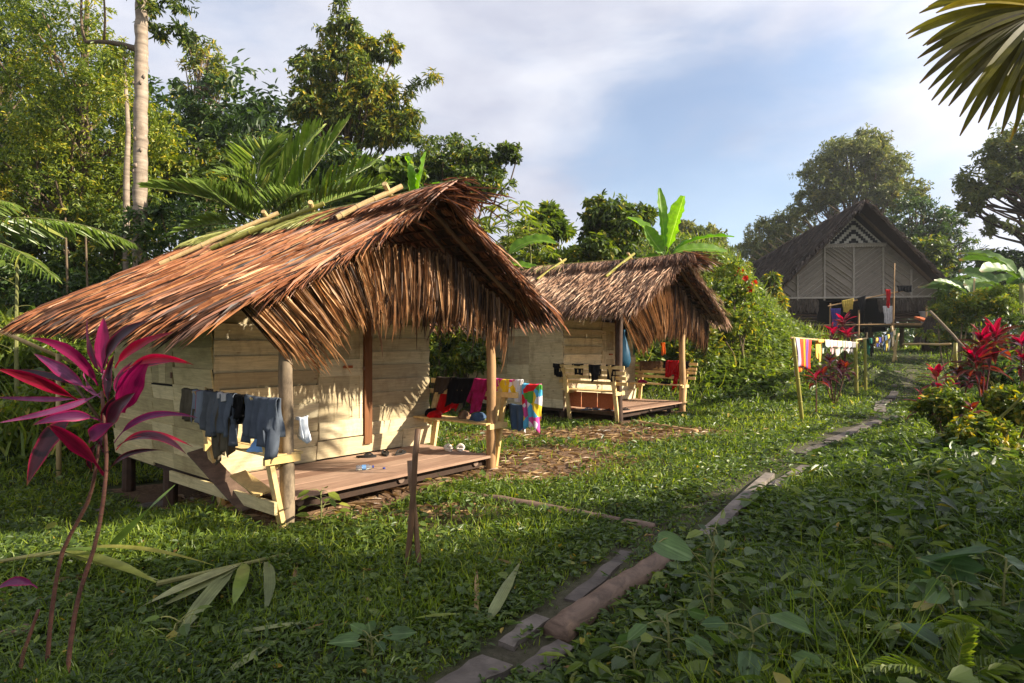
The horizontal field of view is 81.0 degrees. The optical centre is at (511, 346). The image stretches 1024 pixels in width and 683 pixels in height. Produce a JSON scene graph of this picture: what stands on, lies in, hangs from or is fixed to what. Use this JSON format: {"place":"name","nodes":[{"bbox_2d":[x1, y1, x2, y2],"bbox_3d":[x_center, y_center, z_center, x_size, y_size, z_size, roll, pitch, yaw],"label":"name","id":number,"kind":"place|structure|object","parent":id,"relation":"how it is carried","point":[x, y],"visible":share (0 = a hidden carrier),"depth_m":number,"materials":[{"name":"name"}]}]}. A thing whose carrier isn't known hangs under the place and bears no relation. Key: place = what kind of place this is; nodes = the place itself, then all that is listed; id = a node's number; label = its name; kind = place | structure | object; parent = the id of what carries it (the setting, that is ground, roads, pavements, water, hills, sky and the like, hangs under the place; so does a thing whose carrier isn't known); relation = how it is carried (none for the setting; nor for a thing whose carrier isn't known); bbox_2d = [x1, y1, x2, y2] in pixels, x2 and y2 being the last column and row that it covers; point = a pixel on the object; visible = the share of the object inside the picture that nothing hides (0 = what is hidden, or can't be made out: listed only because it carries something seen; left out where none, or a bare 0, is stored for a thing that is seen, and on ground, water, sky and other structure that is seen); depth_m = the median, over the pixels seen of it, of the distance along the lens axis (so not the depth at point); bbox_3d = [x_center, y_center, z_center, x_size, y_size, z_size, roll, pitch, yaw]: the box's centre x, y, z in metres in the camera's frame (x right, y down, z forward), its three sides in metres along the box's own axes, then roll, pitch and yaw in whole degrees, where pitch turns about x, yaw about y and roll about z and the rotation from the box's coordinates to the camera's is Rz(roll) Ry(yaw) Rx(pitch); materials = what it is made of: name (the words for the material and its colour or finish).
{"place":"outdoors","nodes":[
{"label":"outdoors","id":0,"kind":"place"},
{"bbox_2d":[0,240,977,682],"bbox_3d":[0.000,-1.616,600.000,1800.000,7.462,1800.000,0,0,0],"label":"ground","id":1,"kind":"structure","parent":0,"point":[148,490],"depth_m":6.71,"materials":[{"name":"plant"}]},
{"bbox_2d":[0,161,45,270],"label":"shrub","id":2,"kind":"object","parent":1,"relation":"on","point":[19,201],"visible":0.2,"depth_m":14.13,"materials":[{"name":"green plant"}]},
{"bbox_2d":[0,260,61,396],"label":"sapling","id":3,"kind":"object","parent":1,"relation":"on","point":[16,347],"visible":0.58,"depth_m":10.17,"materials":[{"name":"green plant"}]},
{"bbox_2d":[0,309,66,366],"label":"weed clump","id":4,"kind":"object","parent":1,"relation":"on","point":[7,341],"visible":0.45,"depth_m":10.66,"materials":[{"name":"green plant"}]},
{"bbox_2d":[0,120,75,289],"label":"shrub","id":5,"kind":"object","parent":1,"relation":"on","point":[21,179],"visible":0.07,"depth_m":15.67,"materials":[{"name":"green plant"}]},
{"bbox_2d":[0,0,75,166],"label":"dark tree","id":6,"kind":"object","parent":1,"relation":"on","point":[7,44],"visible":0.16,"depth_m":18.05,"materials":[{"name":"green plant"}]},
{"bbox_2d":[0,388,89,455],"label":"weed clump","id":7,"kind":"object","parent":1,"relation":"on","point":[10,429],"visible":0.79,"depth_m":9.37,"materials":[{"name":"green plant"}]},
{"bbox_2d":[0,221,91,312],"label":"shrub","id":8,"kind":"object","parent":1,"relation":"on","point":[7,294],"visible":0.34,"depth_m":13.34,"materials":[{"name":"green plant"}]},
{"bbox_2d":[0,329,100,482],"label":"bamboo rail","id":9,"kind":"object","parent":1,"relation":"on","point":[59,357],"visible":0.47,"depth_m":8.87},
{"bbox_2d":[0,370,114,424],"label":"weed clump","id":10,"kind":"object","parent":1,"relation":"on","point":[70,389],"visible":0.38,"depth_m":10.09,"materials":[{"name":"green plant"}]},
{"bbox_2d":[4,403,114,455],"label":"weed clump","id":11,"kind":"object","parent":1,"relation":"on","point":[78,426],"visible":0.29,"depth_m":9.62,"materials":[{"name":"green plant"}]},
{"bbox_2d":[20,266,106,311],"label":"shrub","id":12,"kind":"object","parent":1,"relation":"on","point":[42,294],"visible":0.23,"depth_m":12.54,"materials":[{"name":"green plant"}]},
{"bbox_2d":[0,200,138,283],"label":"palm tree","id":13,"kind":"object","parent":1,"relation":"on","point":[49,228],"visible":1,"depth_m":10.69,"materials":[{"name":"green plant"}]},
{"bbox_2d":[18,191,151,290],"bbox_3d":[-9.828,-2.122,14.378,3.173,3.031,2.980,0,0,0],"label":"shrub","id":14,"kind":"object","parent":1,"relation":"on","point":[100,212],"visible":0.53,"depth_m":13.83,"materials":[{"name":"green plant"}]},
{"bbox_2d":[0,316,196,678],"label":"cordyline plant","id":15,"kind":"object","parent":1,"relation":"on","point":[129,385],"visible":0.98,"depth_m":2.86,"materials":[{"name":"plant"}]},
{"bbox_2d":[0,0,198,262],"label":"yellow tree","id":16,"kind":"object","parent":1,"relation":"on","point":[57,109],"visible":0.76,"depth_m":14.74,"materials":[{"name":"green plant"}]},
{"bbox_2d":[65,41,161,270],"bbox_3d":[-8.766,-3.407,13.425,1.378,6.926,2.048,0,0,29],"label":"slender tree","id":17,"kind":"object","parent":1,"relation":"on","point":[125,70],"visible":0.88,"depth_m":13.51,"materials":[{"name":"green plant"}]},
{"bbox_2d":[67,101,188,264],"bbox_3d":[-10.851,-4.423,17.323,3.521,5.545,4.057,0,0,-38],"label":"shrub","id":18,"kind":"object","parent":1,"relation":"on","point":[165,192],"visible":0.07,"depth_m":16.89,"materials":[{"name":"green plant"}]},
{"bbox_2d":[80,0,199,267],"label":"pale trunk tree","id":19,"kind":"object","parent":1,"relation":"on","point":[144,9],"visible":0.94,"depth_m":12.94,"materials":[{"name":"beige plant"}]},
{"bbox_2d":[0,545,287,636],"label":"fallen frond","id":20,"kind":"object","parent":1,"relation":"on","point":[215,580],"visible":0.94,"depth_m":3.92,"materials":[{"name":"green plant"}]},
{"bbox_2d":[111,193,235,268],"bbox_3d":[-7.150,-1.285,13.611,3.015,4.345,2.493,0,0,0],"label":"shrub","id":21,"kind":"object","parent":1,"relation":"on","point":[183,210],"visible":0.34,"depth_m":12.90,"materials":[{"name":"green plant"}]},
{"bbox_2d":[143,605,212,645],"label":"broadleaf plant","id":22,"kind":"object","parent":1,"relation":"on","point":[184,629],"visible":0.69,"depth_m":3.29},
{"bbox_2d":[148,138,251,215],"bbox_3d":[-8.664,-3.468,16.970,2.733,4.677,2.745,0,0,0],"label":"shrub","id":23,"kind":"object","parent":1,"relation":"on","point":[202,166],"visible":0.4,"depth_m":16.46,"materials":[{"name":"green plant"}]},
{"bbox_2d":[168,24,237,236],"bbox_3d":[-15.344,-9.177,29.980,3.555,13.341,2.973,0,0,0],"label":"airy tree","id":24,"kind":"object","parent":1,"relation":"on","point":[198,61],"visible":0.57,"depth_m":29.64,"materials":[{"name":"green plant"}]},
{"bbox_2d":[171,98,253,210],"bbox_3d":[-11.072,-5.869,21.873,3.404,6.286,2.407,0,0,41],"label":"shrub","id":25,"kind":"object","parent":1,"relation":"on","point":[188,110],"visible":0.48,"depth_m":21.35,"materials":[{"name":"green plant"}]},
{"bbox_2d":[0,31,456,384],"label":"tree","id":26,"kind":"object","parent":1,"relation":"on","point":[255,117],"visible":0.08,"depth_m":21.29,"materials":[{"name":"green plant"}]},
{"bbox_2d":[209,118,317,216],"bbox_3d":[-7.428,-3.655,18.050,3.466,6.113,3.244,0,0,0],"label":"shrub","id":27,"kind":"object","parent":1,"relation":"on","point":[275,134],"visible":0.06,"depth_m":17.41,"materials":[{"name":"green plant"}]},
{"bbox_2d":[138,113,393,236],"bbox_3d":[-4.633,-1.552,12.023,4.800,6.778,2.487,0,0,0],"label":"palm tree","id":28,"kind":"object","parent":1,"relation":"on","point":[232,196],"visible":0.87,"depth_m":11.82,"materials":[{"name":"green plant"}]},
{"bbox_2d":[0,176,570,528],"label":"thatched hut","id":29,"kind":"object","parent":1,"relation":"on","point":[325,320],"visible":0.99,"depth_m":7.00,"materials":[{"name":"plant"}]},
{"bbox_2d":[199,390,219,437],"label":"trousers","id":30,"kind":"object","parent":29,"relation":"hanging from","point":[209,396],"visible":0.65,"depth_m":6.02,"materials":[{"name":"fabric"}]},
{"bbox_2d":[211,391,235,465],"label":"trousers","id":31,"kind":"object","parent":29,"relation":"hanging from","point":[220,443],"visible":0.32,"depth_m":5.92,"materials":[{"name":"grey fabric"}]},
{"bbox_2d":[210,391,238,446],"bbox_3d":[-2.782,0.708,5.878,0.385,0.522,0.184,0,0,37],"label":"shirt","id":32,"kind":"object","parent":29,"relation":"hanging from","point":[224,408],"visible":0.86,"depth_m":5.79,"materials":[{"name":"blue fabric"}]},
{"bbox_2d":[240,394,285,459],"bbox_3d":[-2.282,0.727,5.461,0.591,0.556,0.193,0,0,40],"label":"shirt","id":33,"kind":"object","parent":29,"relation":"hanging from","point":[263,424],"visible":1,"depth_m":5.35,"materials":[{"name":"blue fabric"}]},
{"bbox_2d":[317,313,364,440],"bbox_3d":[-2.213,0.381,7.854,0.070,1.638,0.708,0,0,40],"label":"door","id":34,"kind":"structure","parent":29,"relation":"in","point":[340,393],"depth_m":7.86,"materials":[{"name":"brown wood"}]},
{"bbox_2d":[445,377,473,407],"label":"trousers","id":35,"kind":"object","parent":29,"relation":"hanging from","point":[458,390],"visible":0.88,"depth_m":8.67,"materials":[{"name":"black fabric"}]},
{"bbox_2d":[466,378,486,414],"bbox_3d":[-0.467,0.703,8.430,0.294,0.502,0.320,0,0,40],"label":"dress","id":36,"kind":"object","parent":29,"relation":"hanging from","point":[476,395],"visible":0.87,"depth_m":8.41,"materials":[{"name":"pink fabric"}]},
{"bbox_2d":[522,383,541,432],"bbox_3d":[0.270,0.826,7.955,0.295,0.674,0.146,0,0,36],"label":"towel","id":37,"kind":"object","parent":29,"relation":"hanging from","point":[532,400],"visible":1,"depth_m":7.92,"materials":[{"name":"fabric"}]},
{"bbox_2d":[295,486,350,530],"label":"broadleaf plant","id":38,"kind":"object","parent":1,"relation":"on","point":[334,495],"visible":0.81,"depth_m":5.42,"materials":[{"name":"green plant"}]},
{"bbox_2d":[306,136,380,209],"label":"shrub","id":39,"kind":"object","parent":1,"relation":"on","point":[343,156],"visible":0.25,"depth_m":16.64,"materials":[{"name":"green plant"}]},
{"bbox_2d":[278,14,422,186],"bbox_3d":[-6.401,-7.233,24.020,6.010,12.154,3.818,0,0,0],"label":"vine covered tree","id":40,"kind":"object","parent":1,"relation":"on","point":[328,98],"visible":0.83,"depth_m":23.27,"materials":[{"name":"green plant"}]},
{"bbox_2d":[324,0,444,155],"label":"bamboo clump","id":41,"kind":"object","parent":40,"relation":"attached to","point":[375,126],"visible":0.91,"depth_m":22.80,"materials":[{"name":"green plant"}]},
{"bbox_2d":[327,620,416,678],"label":"broadleaf plant","id":42,"kind":"object","parent":1,"relation":"on","point":[347,641],"visible":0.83,"depth_m":3.13,"materials":[{"name":"green plant"}]},
{"bbox_2d":[360,152,428,196],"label":"climbing vine","id":43,"kind":"object","parent":1,"relation":"on","point":[394,169],"visible":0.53,"depth_m":14.64,"materials":[{"name":"green plant"}]},
{"bbox_2d":[36,422,783,667],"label":"straw litter","id":44,"kind":"object","parent":1,"relation":"on","point":[594,431],"visible":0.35,"depth_m":8.60,"materials":[{"name":"brown plant"}]},
{"bbox_2d":[404,428,420,568],"bbox_3d":[-0.733,1.187,4.385,0.138,1.171,0.049,0,0,14],"label":"bamboo stake","id":45,"kind":"object","parent":1,"relation":"on","point":[410,528],"visible":0.8,"depth_m":4.37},
{"bbox_2d":[429,325,501,412],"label":"shrub","id":46,"kind":"object","parent":1,"relation":"on","point":[463,355],"visible":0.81,"depth_m":14.23,"materials":[{"name":"green plant"}]},
{"bbox_2d":[410,132,522,377],"bbox_3d":[-1.835,-2.660,19.682,4.079,9.095,2.923,0,0,37],"label":"vine mound","id":47,"kind":"object","parent":1,"relation":"on","point":[469,160],"visible":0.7,"depth_m":19.24,"materials":[{"name":"green plant"}]},
{"bbox_2d":[435,654,513,682],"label":"path plank","id":48,"kind":"object","parent":1,"relation":"on","point":[469,671],"visible":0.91,"depth_m":2.97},
{"bbox_2d":[487,561,520,620],"bbox_3d":[-0.007,1.590,3.984,0.081,0.083,0.887,0,0,15],"label":"leaf strip","id":49,"kind":"object","parent":1,"relation":"on","point":[499,599],"visible":0.95,"depth_m":3.77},
{"bbox_2d":[478,199,542,249],"bbox_3d":[-0.141,-1.432,18.938,2.242,6.366,2.307,0,0,28],"label":"cassava tree","id":50,"kind":"object","parent":1,"relation":"on","point":[508,214],"visible":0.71,"depth_m":18.97,"materials":[{"name":"green plant"}]},
{"bbox_2d":[0,232,1023,682],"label":"ground herbs","id":51,"kind":"object","parent":1,"relation":"on","point":[516,598],"visible":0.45,"depth_m":4.47,"materials":[{"name":"plant"}]},
{"bbox_2d":[0,232,1023,682],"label":"grass","id":52,"kind":"structure","parent":1,"relation":"on","point":[618,468],"depth_m":4.48,"materials":[{"name":"plant"}]},
{"bbox_2d":[498,614,549,651],"bbox_3d":[0.067,1.649,3.440,0.129,0.079,0.366,0,0,36],"label":"path plank","id":53,"kind":"object","parent":1,"relation":"on","point":[508,641],"visible":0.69,"depth_m":3.41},
{"bbox_2d":[508,234,555,267],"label":"banana plant","id":54,"kind":"object","parent":1,"relation":"on","point":[517,245],"visible":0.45,"depth_m":16.93,"materials":[{"name":"green plant"}]},
{"bbox_2d":[503,222,561,263],"bbox_3d":[0.520,-0.964,17.951,1.796,5.474,1.846,0,0,28],"label":"cassava tree","id":55,"kind":"object","parent":1,"relation":"on","point":[541,230],"visible":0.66,"depth_m":17.98,"materials":[{"name":"green plant"}]},
{"bbox_2d":[421,488,655,530],"bbox_3d":[0.135,1.650,6.125,2.710,0.170,0.139,0,0,33],"label":"fallen log","id":56,"kind":"object","parent":1,"relation":"on","point":[650,525],"visible":0.32,"depth_m":5.94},
{"bbox_2d":[509,199,578,250],"bbox_3d":[1.197,-3.250,23.025,2.741,4.812,2.223,0,0,0],"label":"young tree","id":57,"kind":"object","parent":1,"relation":"on","point":[552,214],"visible":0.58,"depth_m":22.56,"materials":[{"name":"green plant"}]},
{"bbox_2d":[521,639,573,674],"bbox_3d":[0.189,1.660,3.177,0.310,0.069,0.133,0,0,-44],"label":"path plank","id":58,"kind":"object","parent":1,"relation":"on","point":[536,659],"visible":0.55,"depth_m":3.16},
{"bbox_2d":[527,243,598,264],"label":"shrub","id":59,"kind":"object","parent":1,"relation":"on","point":[541,258],"visible":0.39,"depth_m":19.98,"materials":[{"name":"green plant"}]},
{"bbox_2d":[441,251,732,423],"bbox_3d":[2.111,0.039,15.454,6.774,4.824,5.924,0,0,41],"label":"thatched hut","id":60,"kind":"object","parent":1,"relation":"on","point":[598,304],"visible":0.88,"depth_m":13.99,"materials":[{"name":"plant"}]},
{"bbox_2d":[601,322,615,389],"bbox_3d":[2.421,0.265,14.951,0.070,1.730,0.628,0,0,41],"label":"door","id":61,"kind":"structure","parent":60,"relation":"in","point":[608,329],"depth_m":14.92,"materials":[{"name":"brown wood"}]},
{"bbox_2d":[564,550,633,602],"bbox_3d":[0.642,1.636,4.263,0.110,0.068,1.019,0,0,31],"label":"path plank","id":62,"kind":"object","parent":1,"relation":"on","point":[597,579],"visible":0.71,"depth_m":4.19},
{"bbox_2d":[543,552,674,642],"bbox_3d":[0.712,1.624,3.984,0.187,0.187,1.542,0,0,38],"label":"path log","id":63,"kind":"object","parent":1,"relation":"on","point":[562,624],"visible":0.71,"depth_m":3.70,"materials":[{"name":"wood"}]},
{"bbox_2d":[571,188,658,262],"bbox_3d":[3.429,-2.978,20.649,2.882,4.968,3.205,0,0,37],"label":"coffee tree","id":64,"kind":"object","parent":1,"relation":"on","point":[606,227],"visible":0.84,"depth_m":20.31,"materials":[{"name":"green plant"}]},
{"bbox_2d":[589,632,672,682],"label":"broadleaf plant","id":65,"kind":"object","parent":1,"relation":"on","point":[602,651],"visible":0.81,"depth_m":2.92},
{"bbox_2d":[614,607,715,664],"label":"broadleaf plant","id":66,"kind":"object","parent":1,"relation":"on","point":[636,631],"visible":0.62,"depth_m":3.04,"materials":[{"name":"green plant"}]},
{"bbox_2d":[627,188,733,340],"bbox_3d":[5.187,-2.273,18.469,3.102,5.222,1.177,0,0,0],"label":"banana plant","id":67,"kind":"object","parent":1,"relation":"on","point":[670,221],"visible":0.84,"depth_m":18.44,"materials":[{"name":"green plant"}]},
{"bbox_2d":[667,323,727,375],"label":"shrub","id":68,"kind":"object","parent":1,"relation":"on","point":[691,356],"visible":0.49,"depth_m":17.34,"materials":[{"name":"green plant"}]},
{"bbox_2d":[653,509,760,631],"bbox_3d":[1.081,1.407,3.443,0.812,0.828,0.468,0,0,-28],"label":"broadleaf plant","id":69,"kind":"object","parent":1,"relation":"on","point":[670,545],"visible":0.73,"depth_m":3.39,"materials":[{"name":"green plant"}]},
{"bbox_2d":[678,219,736,253],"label":"distant tree","id":70,"kind":"object","parent":1,"relation":"on","point":[689,226],"visible":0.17,"depth_m":51.06,"materials":[{"name":"green plant"}]},
{"bbox_2d":[709,257,762,343],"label":"shrub","id":71,"kind":"object","parent":1,"relation":"on","point":[741,294],"visible":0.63,"depth_m":19.05,"materials":[{"name":"green plant"}]},
{"bbox_2d":[700,473,774,538],"bbox_3d":[2.450,1.649,6.365,0.118,0.114,2.907,0,0,34],"label":"path plank","id":72,"kind":"object","parent":1,"relation":"on","point":[765,478],"visible":0.42,"depth_m":6.37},
{"bbox_2d":[709,268,775,357],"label":"shrub","id":73,"kind":"object","parent":1,"relation":"on","point":[741,327],"visible":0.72,"depth_m":18.27,"materials":[{"name":"green plant"}]},
{"bbox_2d":[636,229,860,394],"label":"bank grass","id":74,"kind":"structure","parent":1,"relation":"on","point":[730,251],"depth_m":20.09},
{"bbox_2d":[635,250,863,386],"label":"bank vines","id":75,"kind":"object","parent":1,"relation":"on","point":[750,368],"visible":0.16,"depth_m":19.12,"materials":[{"name":"green plant"}]},
{"bbox_2d":[700,611,826,682],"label":"broadleaf plant","id":76,"kind":"object","parent":1,"relation":"on","point":[791,621],"visible":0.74,"depth_m":2.65,"materials":[{"name":"green plant"}]},
{"bbox_2d":[733,206,818,265],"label":"spreading tree","id":77,"kind":"object","parent":1,"relation":"on","point":[773,230],"visible":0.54,"depth_m":65.03,"materials":[{"name":"green plant"}]},
{"bbox_2d":[761,271,790,311],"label":"shrub","id":78,"kind":"object","parent":1,"relation":"on","point":[773,281],"visible":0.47,"depth_m":25.76,"materials":[{"name":"green plant"}]},
{"bbox_2d":[538,421,1023,682],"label":"weeds","id":79,"kind":"object","parent":1,"relation":"on","point":[961,673],"visible":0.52,"depth_m":3.62,"materials":[{"name":"plant"}]},
{"bbox_2d":[809,353,856,403],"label":"cordyline plant","id":80,"kind":"object","parent":1,"relation":"on","point":[830,360],"visible":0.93,"depth_m":16.95,"materials":[{"name":"red plant"}]},
{"bbox_2d":[790,326,899,419],"bbox_3d":[11.453,0.453,19.565,0.347,2.706,17.144,0,0,39],"label":"laundry line","id":81,"kind":"object","parent":1,"relation":"on","point":[798,386],"visible":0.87,"depth_m":18.95,"materials":[{"name":"beige wood"}]},
{"bbox_2d":[786,122,934,344],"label":"spreading tree","id":82,"kind":"object","parent":1,"relation":"on","point":[878,173],"visible":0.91,"depth_m":60.17,"materials":[{"name":"green plant"}]},
{"bbox_2d":[743,198,979,349],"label":"long house","id":83,"kind":"structure","parent":1,"relation":"on","point":[856,250],"depth_m":33.94,"materials":[{"name":"grey plant"}]},
{"bbox_2d":[855,619,951,675],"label":"broadleaf plant","id":84,"kind":"object","parent":1,"relation":"on","point":[929,635],"visible":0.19,"depth_m":2.82,"materials":[{"name":"green plant"}]},
{"bbox_2d":[883,188,980,348],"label":"spreading tree","id":85,"kind":"object","parent":1,"relation":"on","point":[947,223],"visible":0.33,"depth_m":46.61,"materials":[{"name":"green plant"}]},
{"bbox_2d":[906,231,960,276],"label":"shrub","id":86,"kind":"object","parent":1,"relation":"on","point":[932,249],"visible":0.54,"depth_m":38.99,"materials":[{"name":"green plant"}]},
{"bbox_2d":[863,614,1023,682],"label":"fern","id":87,"kind":"object","parent":1,"relation":"on","point":[957,630],"visible":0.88,"depth_m":2.52,"materials":[{"name":"green plant"}]},
{"bbox_2d":[913,319,981,360],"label":"shrub","id":88,"kind":"object","parent":1,"relation":"on","point":[946,336],"visible":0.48,"depth_m":25.66,"materials":[{"name":"green plant"}]},
{"bbox_2d":[907,378,988,435],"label":"shrub","id":89,"kind":"object","parent":1,"relation":"on","point":[946,403],"visible":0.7,"depth_m":9.40,"materials":[{"name":"green plant"}]},
{"bbox_2d":[906,567,995,646],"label":"broadleaf plant","id":90,"kind":"object","parent":1,"relation":"on","point":[932,596],"visible":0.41,"depth_m":3.18,"materials":[{"name":"green plant"}]},
{"bbox_2d":[926,287,986,379],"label":"shrub","id":91,"kind":"object","parent":1,"relation":"on","point":[954,309],"visible":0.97,"depth_m":19.29,"materials":[{"name":"green plant"}]},
{"bbox_2d":[906,0,1023,141],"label":"fan palm","id":92,"kind":"object","parent":1,"relation":"on","point":[987,39],"visible":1,"depth_m":4.39,"materials":[{"name":"green plant"}]},
{"bbox_2d":[918,273,1012,346],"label":"banana plant","id":93,"kind":"object","parent":1,"relation":"on","point":[936,284],"visible":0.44,"depth_m":27.15,"materials":[{"name":"green plant"}]},
{"bbox_2d":[916,546,1023,615],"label":"broadleaf plant","id":94,"kind":"object","parent":1,"relation":"on","point":[962,563],"visible":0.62,"depth_m":3.35,"materials":[{"name":"green plant"}]},
{"bbox_2d":[938,410,1023,457],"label":"shrub","id":95,"kind":"object","parent":1,"relation":"on","point":[969,425],"visible":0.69,"depth_m":8.04,"materials":[{"name":"green plant"}]},
{"bbox_2d":[942,317,1022,411],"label":"cordyline plant","id":96,"kind":"object","parent":1,"relation":"on","point":[978,354],"visible":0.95,"depth_m":13.12,"materials":[{"name":"red plant"}]},
{"bbox_2d":[944,351,1022,396],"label":"shrub","id":97,"kind":"object","parent":1,"relation":"on","point":[995,377],"visible":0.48,"depth_m":15.59,"materials":[{"name":"green plant"}]},
{"bbox_2d":[951,119,1023,246],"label":"overhanging tree","id":98,"kind":"object","parent":1,"relation":"on","point":[999,160],"visible":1,"depth_m":33.54,"materials":[{"name":"green plant"}]},
{"bbox_2d":[954,245,1023,343],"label":"shrub","id":99,"kind":"object","parent":1,"relation":"on","point":[1017,258],"visible":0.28,"depth_m":35.25,"materials":[{"name":"green plant"}]},
{"bbox_2d":[959,249,1023,373],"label":"banana plant","id":100,"kind":"object","parent":1,"relation":"on","point":[992,265],"visible":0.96,"depth_m":20.26,"materials":[{"name":"green plant"}]},
{"bbox_2d":[959,267,1023,336],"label":"banana plant","id":101,"kind":"object","parent":1,"relation":"on","point":[986,277],"visible":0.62,"depth_m":24.20,"materials":[{"name":"green plant"}]},
{"bbox_2d":[966,282,1023,388],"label":"shrub","id":102,"kind":"object","parent":1,"relation":"on","point":[997,300],"visible":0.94,"depth_m":18.77,"materials":[{"name":"green plant"}]},
{"bbox_2d":[974,381,1023,437],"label":"shrub","id":103,"kind":"object","parent":1,"relation":"on","point":[1002,399],"visible":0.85,"depth_m":9.42,"materials":[{"name":"green plant"}]},
{"bbox_2d":[0,0,1023,345],"label":"sky","id":104,"kind":"structure","parent":0,"point":[714,104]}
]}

